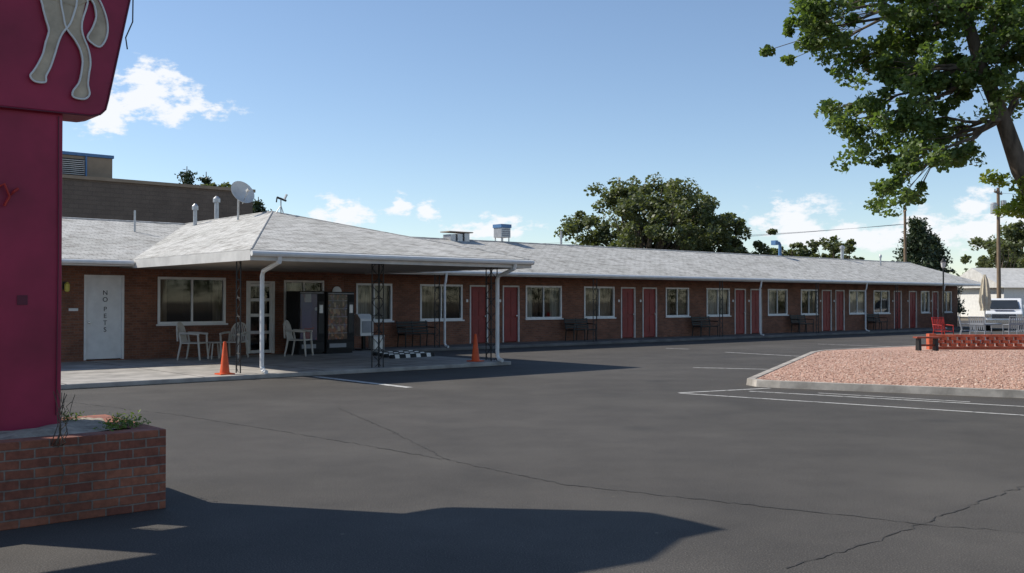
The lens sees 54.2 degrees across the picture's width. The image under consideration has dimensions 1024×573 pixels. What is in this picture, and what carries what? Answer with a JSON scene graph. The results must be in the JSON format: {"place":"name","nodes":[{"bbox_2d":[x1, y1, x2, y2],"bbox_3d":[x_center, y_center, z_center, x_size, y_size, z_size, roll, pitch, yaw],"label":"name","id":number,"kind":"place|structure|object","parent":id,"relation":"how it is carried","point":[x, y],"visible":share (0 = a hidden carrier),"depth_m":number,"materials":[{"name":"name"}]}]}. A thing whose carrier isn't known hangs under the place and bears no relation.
{"place":"outdoors","nodes":[
{"label":"outdoors","id":0,"kind":"place"},
{"bbox_2d":[62,174,255,222],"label":"walls","id":1,"kind":"structure","parent":0,"point":[102,198],"depth_m":46.50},
{"bbox_2d":[62,151,113,177],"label":"rooftop unit","id":2,"kind":"object","parent":1,"relation":"on","point":[86,164],"visible":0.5,"depth_m":46.26,"materials":[{"name":"paint"}]},
{"bbox_2d":[389,353,433,358],"bbox_3d":[-2.758,1.908,27.674,0.146,0.103,1.600,-1,-1,40],"label":"wheel stop","id":3,"kind":"object","parent":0,"point":[394,356],"visible":1,"depth_m":27.55,"materials":[{"name":"concrete"}]},
{"bbox_2d":[0,321,1023,572],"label":"parking lot pavement","id":4,"kind":"structure","parent":0,"point":[244,493],"depth_m":9.58,"materials":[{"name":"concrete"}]},
{"bbox_2d":[0,414,165,530],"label":"brick planter","id":5,"kind":"object","parent":4,"relation":"on","point":[113,472],"visible":0.94,"depth_m":7.59,"materials":[{"name":"brick"}]},
{"bbox_2d":[51,390,74,511],"bbox_3d":[-3.358,1.217,7.458,0.163,0.907,0.096,1,-1,-41],"label":"dry vine","id":6,"kind":"object","parent":5,"relation":"attached to","point":[60,429],"visible":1,"depth_m":7.42,"materials":[{"name":"brown plant"}]},
{"bbox_2d":[0,0,133,430],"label":"motel sign","id":7,"kind":"object","parent":5,"relation":"on","point":[58,61],"visible":1,"depth_m":8.27,"materials":[{"name":"metal"}]},
{"bbox_2d":[62,409,150,430],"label":"weeds","id":8,"kind":"object","parent":5,"relation":"on","point":[122,420],"visible":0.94,"depth_m":8.17,"materials":[{"name":"green plant"}]},
{"bbox_2d":[175,168,197,184],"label":"spruce tree","id":9,"kind":"object","parent":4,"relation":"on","point":[188,178],"visible":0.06,"depth_m":77.97,"materials":[{"name":"green plant"}]},
{"bbox_2d":[196,172,211,184],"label":"spruce tree","id":10,"kind":"object","parent":4,"relation":"on","point":[206,180],"visible":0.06,"depth_m":79.01,"materials":[{"name":"green plant"}]},
{"bbox_2d":[253,197,271,212],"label":"spruce tree","id":11,"kind":"object","parent":4,"relation":"on","point":[258,207],"visible":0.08,"depth_m":75.93,"materials":[{"name":"green plant"}]},
{"bbox_2d":[61,181,982,389],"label":"brick motel","id":12,"kind":"structure","parent":4,"relation":"on","point":[134,293],"depth_m":31.44,"materials":[{"name":"brown brick"}]},
{"bbox_2d":[176,322,208,359],"bbox_3d":[-8.497,1.441,26.533,0.738,1.011,0.650,0,-1,6],"label":"patio chair","id":13,"kind":"object","parent":12,"relation":"on","point":[182,334],"visible":1,"depth_m":26.44,"materials":[{"name":"plastic"}]},
{"bbox_2d":[207,341,222,358],"bbox_3d":[-7.989,1.720,26.916,0.500,0.464,0.500,1,-1,-41],"label":"side table","id":14,"kind":"object","parent":12,"relation":"on","point":[217,342],"visible":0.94,"depth_m":26.88,"materials":[{"name":"plastic"}]},
{"bbox_2d":[214,342,234,374],"bbox_3d":[-6.093,1.517,21.216,0.317,0.695,0.317,1,-1,-41],"label":"traffic cone","id":15,"kind":"object","parent":12,"relation":"on","point":[224,368],"visible":1,"depth_m":21.16,"materials":[{"name":"orange plastic"}]},
{"bbox_2d":[219,322,248,358],"bbox_3d":[-7.624,1.469,27.479,0.630,0.983,0.717,0,-1,11],"label":"patio chair","id":16,"kind":"object","parent":12,"relation":"on","point":[231,333],"visible":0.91,"depth_m":27.68,"materials":[{"name":"plastic"}]},
{"bbox_2d":[283,320,313,356],"bbox_3d":[-6.094,1.460,28.421,0.751,1.030,0.660,0,-1,9],"label":"patio chair","id":17,"kind":"object","parent":12,"relation":"on","point":[289,336],"visible":1,"depth_m":28.32,"materials":[{"name":"plastic"}]},
{"bbox_2d":[286,291,324,354],"bbox_3d":[-6.076,1.061,29.454,0.850,1.850,0.785,1,-1,-41],"label":"vending machine","id":18,"kind":"object","parent":12,"relation":"on","point":[305,310],"visible":0.97,"depth_m":29.18,"materials":[{"name":"black metal"}]},
{"bbox_2d":[323,292,353,353],"bbox_3d":[-5.343,1.080,30.089,0.950,1.830,0.785,1,-1,-41],"label":"vending machine","id":19,"kind":"object","parent":12,"relation":"on","point":[339,324],"visible":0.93,"depth_m":29.77,"materials":[{"name":"black metal"}]},
{"bbox_2d":[354,314,370,349],"bbox_3d":[-4.700,1.439,31.680,0.480,1.140,0.415,1,-1,-41],"label":"newspaper box","id":20,"kind":"object","parent":12,"relation":"on","point":[362,325],"visible":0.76,"depth_m":31.55,"materials":[{"name":"white paint"}]},
{"bbox_2d":[368,335,384,348],"bbox_3d":[-4.309,1.780,31.758,0.420,0.460,0.320,1,-1,-41],"label":"ice chest","id":21,"kind":"object","parent":12,"relation":"on","point":[375,344],"visible":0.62,"depth_m":31.65,"materials":[{"name":"white paint"}]},
{"bbox_2d":[373,350,415,355],"bbox_3d":[-3.400,1.929,29.102,0.146,0.103,1.600,-1,-1,40],"label":"wheel stop","id":22,"kind":"object","parent":12,"relation":"on","point":[375,353],"visible":0.39,"depth_m":28.87,"materials":[{"name":"grey concrete"}]},
{"bbox_2d":[380,351,421,356],"bbox_3d":[-3.186,1.922,28.626,0.146,0.103,1.600,-1,-1,40],"label":"wheel stop","id":23,"kind":"object","parent":12,"relation":"on","point":[399,352],"visible":0.34,"depth_m":28.51,"materials":[{"name":"grey concrete"}]},
{"bbox_2d":[384,352,427,357],"bbox_3d":[-2.972,1.915,28.150,0.146,0.103,1.600,-1,-1,40],"label":"wheel stop","id":24,"kind":"object","parent":12,"relation":"on","point":[386,355],"visible":0.43,"depth_m":27.87,"materials":[{"name":"concrete"}]},
{"bbox_2d":[396,320,435,346],"bbox_3d":[-3.263,1.602,33.991,1.300,0.886,0.578,1,-1,-41],"label":"park bench","id":25,"kind":"object","parent":12,"relation":"on","point":[400,328],"visible":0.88,"depth_m":34.06,"materials":[{"name":"black metal"}]},
{"bbox_2d":[467,334,483,361],"bbox_3d":[-0.942,1.577,25.811,0.324,0.711,0.324,-1,-1,38],"label":"traffic cone","id":26,"kind":"object","parent":12,"relation":"on","point":[475,354],"visible":1,"depth_m":25.75,"materials":[{"name":"orange plastic"}]},
{"bbox_2d":[86,277,937,358],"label":"doors","id":27,"kind":"structure","parent":12,"relation":"in","point":[100,344],"depth_m":36.67,"materials":[{"name":"red paint"}]},
{"bbox_2d":[84,275,952,359],"bbox_3d":[7.770,1.060,43.242,51.220,2.220,1.660,1,-1,-41],"label":"window and door frames","id":28,"kind":"structure","parent":12,"relation":"in","point":[271,285],"depth_m":37.18,"materials":[{"name":"white paint"}]},
{"bbox_2d":[564,318,595,340],"bbox_3d":[2.676,1.679,39.202,1.300,0.886,0.578,1,-1,-41],"label":"park bench","id":29,"kind":"object","parent":12,"relation":"on","point":[574,326],"visible":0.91,"depth_m":39.25,"materials":[{"name":"black metal"}]},
{"bbox_2d":[691,316,718,336],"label":"park bench","id":30,"kind":"object","parent":12,"relation":"on","point":[701,321],"visible":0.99,"depth_m":44.39,"materials":[{"name":"black metal"}]},
{"bbox_2d":[790,315,813,332],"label":"park bench","id":31,"kind":"object","parent":12,"relation":"on","point":[798,320],"visible":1,"depth_m":49.28,"materials":[{"name":"black metal"}]},
{"bbox_2d":[866,313,887,329],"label":"park bench","id":32,"kind":"object","parent":12,"relation":"on","point":[874,320],"visible":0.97,"depth_m":54.01,"materials":[{"name":"black metal"}]},
{"bbox_2d":[66,401,1023,567],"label":"pavement cracks","id":33,"kind":"object","parent":4,"relation":"on","point":[844,550],"visible":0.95,"depth_m":8.31,"materials":[{"name":"black asphalt"}]},
{"bbox_2d":[315,344,1023,414],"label":"parking markings","id":34,"kind":"object","parent":4,"relation":"on","point":[753,391],"visible":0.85,"depth_m":17.29,"materials":[{"name":"paint"}]},
{"bbox_2d":[746,343,1023,397],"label":"kerb","id":35,"kind":"structure","parent":4,"relation":"on","point":[934,390],"depth_m":18.25,"materials":[{"name":"concrete"}]},
{"bbox_2d":[756,344,1023,389],"bbox_3d":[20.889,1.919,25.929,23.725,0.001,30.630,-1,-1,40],"label":"gravel bed","id":36,"kind":"object","parent":4,"relation":"on","point":[912,348],"visible":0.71,"depth_m":23.19,"materials":[{"name":"gravel"}]},
{"bbox_2d":[913,336,940,350],"bbox_3d":[12.925,1.779,31.147,0.750,0.435,0.340,0,-1,0],"label":"garden bench","id":37,"kind":"object","parent":36,"relation":"on","point":[934,345],"visible":0.99,"depth_m":31.05,"materials":[{"name":"red wood"}]},
{"bbox_2d":[926,334,1023,348],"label":"lattice brick wall","id":38,"kind":"structure","parent":36,"relation":"on","point":[998,345],"depth_m":31.88,"materials":[{"name":"red brick"}]},
{"bbox_2d":[758,0,1023,218],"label":"cottonwood tree","id":39,"kind":"object","parent":4,"relation":"on","point":[913,77],"visible":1,"depth_m":15.90,"materials":[{"name":"green plant"}]},
{"bbox_2d":[931,317,953,342],"bbox_3d":[15.940,1.613,37.014,0.554,0.946,0.571,0,-1,-17],"label":"metal chair","id":40,"kind":"object","parent":4,"relation":"on","point":[938,324],"visible":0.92,"depth_m":37.20,"materials":[{"name":"red paint"}]},
{"bbox_2d":[941,258,945,334],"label":"street lamp","id":41,"kind":"object","parent":4,"relation":"on","point":[943,262],"visible":0.54,"depth_m":40.76,"materials":[{"name":"black metal"}]},
{"bbox_2d":[958,316,975,334],"bbox_3d":[17.963,1.687,39.493,0.640,1.062,0.622,0,-1,21],"label":"metal chair","id":42,"kind":"object","parent":4,"relation":"on","point":[960,323],"visible":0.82,"depth_m":39.31,"materials":[{"name":"grey paint"}]},
{"bbox_2d":[968,316,991,334],"bbox_3d":[17.868,1.667,38.157,0.640,1.062,0.622,1,-1,-36],"label":"metal chair","id":43,"kind":"object","parent":4,"relation":"on","point":[976,324],"visible":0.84,"depth_m":38.03,"materials":[{"name":"grey paint"}]},
{"bbox_2d":[979,274,1001,341],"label":"umbrella table","id":44,"kind":"object","parent":4,"relation":"on","point":[984,298],"visible":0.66,"depth_m":40.47,"materials":[{"name":"beige fabric"}]},
{"bbox_2d":[990,187,1006,297],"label":"utility pole","id":45,"kind":"object","parent":4,"relation":"on","point":[993,205],"visible":0.81,"depth_m":75.93,"materials":[{"name":"brown wood"}]},
{"bbox_2d":[986,298,1023,329],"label":"pickup truck","id":46,"kind":"object","parent":4,"relation":"on","point":[1002,310],"visible":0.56,"depth_m":56.09,"materials":[{"name":"white paint"}]},
{"bbox_2d":[1003,316,1023,342],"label":"metal chair","id":47,"kind":"object","parent":4,"relation":"on","point":[1016,324],"visible":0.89,"depth_m":38.00,"materials":[{"name":"grey paint"}]},
{"bbox_2d":[62,0,1023,275],"label":"sky","id":48,"kind":"structure","parent":0,"point":[414,118],"materials":[{"name":"blue"}]},
{"bbox_2d":[960,317,1023,320],"bbox_3d":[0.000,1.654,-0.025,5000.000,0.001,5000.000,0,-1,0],"label":"ground","id":49,"kind":"structure","parent":0,"point":[964,319],"depth_m":96.20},
{"bbox_2d":[201,182,254,211],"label":"elm tree","id":50,"kind":"object","parent":49,"relation":"on","point":[224,184],"depth_m":75.66,"materials":[{"name":"green plant"}]},
{"bbox_2d":[553,172,744,252],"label":"elm tree","id":51,"kind":"object","parent":49,"relation":"on","point":[636,206],"visible":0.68,"depth_m":79.93,"materials":[{"name":"green plant"}]},
{"bbox_2d":[674,211,777,254],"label":"elm tree","id":52,"kind":"object","parent":49,"relation":"on","point":[730,242],"visible":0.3,"depth_m":81.57,"materials":[{"name":"green plant"}]},
{"bbox_2d":[764,242,813,256],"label":"elm tree","id":53,"kind":"object","parent":49,"relation":"on","point":[784,252],"visible":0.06,"depth_m":111.66,"materials":[{"name":"green plant"}]},
{"bbox_2d":[787,235,864,259],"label":"elm tree","id":54,"kind":"object","parent":49,"relation":"on","point":[833,248],"visible":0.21,"depth_m":111.01,"materials":[{"name":"green plant"}]},
{"bbox_2d":[903,207,906,261],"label":"utility pole","id":55,"kind":"object","parent":49,"relation":"on","point":[905,246],"visible":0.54,"depth_m":89.97,"materials":[{"name":"brown wood"}]},
{"bbox_2d":[567,193,1010,244],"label":"power lines","id":56,"kind":"object","parent":55,"relation":"attached to","point":[808,231],"visible":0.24,"depth_m":89.72,"materials":[{"name":"grey metal"}]},
{"bbox_2d":[892,216,962,304],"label":"spruce tree","id":57,"kind":"object","parent":49,"relation":"on","point":[919,240],"visible":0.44,"depth_m":100.46,"materials":[{"name":"green plant"}]},
{"bbox_2d":[926,235,968,314],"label":"spruce tree","id":58,"kind":"object","parent":49,"relation":"on","point":[938,248],"visible":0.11,"depth_m":102.44,"materials":[{"name":"green plant"}]},
{"bbox_2d":[945,266,978,275],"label":"distant trees","id":59,"kind":"object","parent":49,"relation":"on","point":[957,274],"depth_m":161.96,"materials":[{"name":"green plant"}]},
{"bbox_2d":[959,268,1023,316],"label":"white house","id":60,"kind":"structure","parent":49,"relation":"on","point":[1012,282],"depth_m":105.31,"materials":[{"name":"paint"}]},
{"bbox_2d":[960,240,1023,267],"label":"elm tree","id":61,"kind":"object","parent":49,"relation":"on","point":[1007,246],"visible":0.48,"depth_m":109.41,"materials":[{"name":"green plant"}]},
{"bbox_2d":[967,220,1023,267],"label":"elm tree","id":62,"kind":"object","parent":49,"relation":"on","point":[1013,232],"visible":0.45,"depth_m":116.46,"materials":[{"name":"green plant"}]}
]}

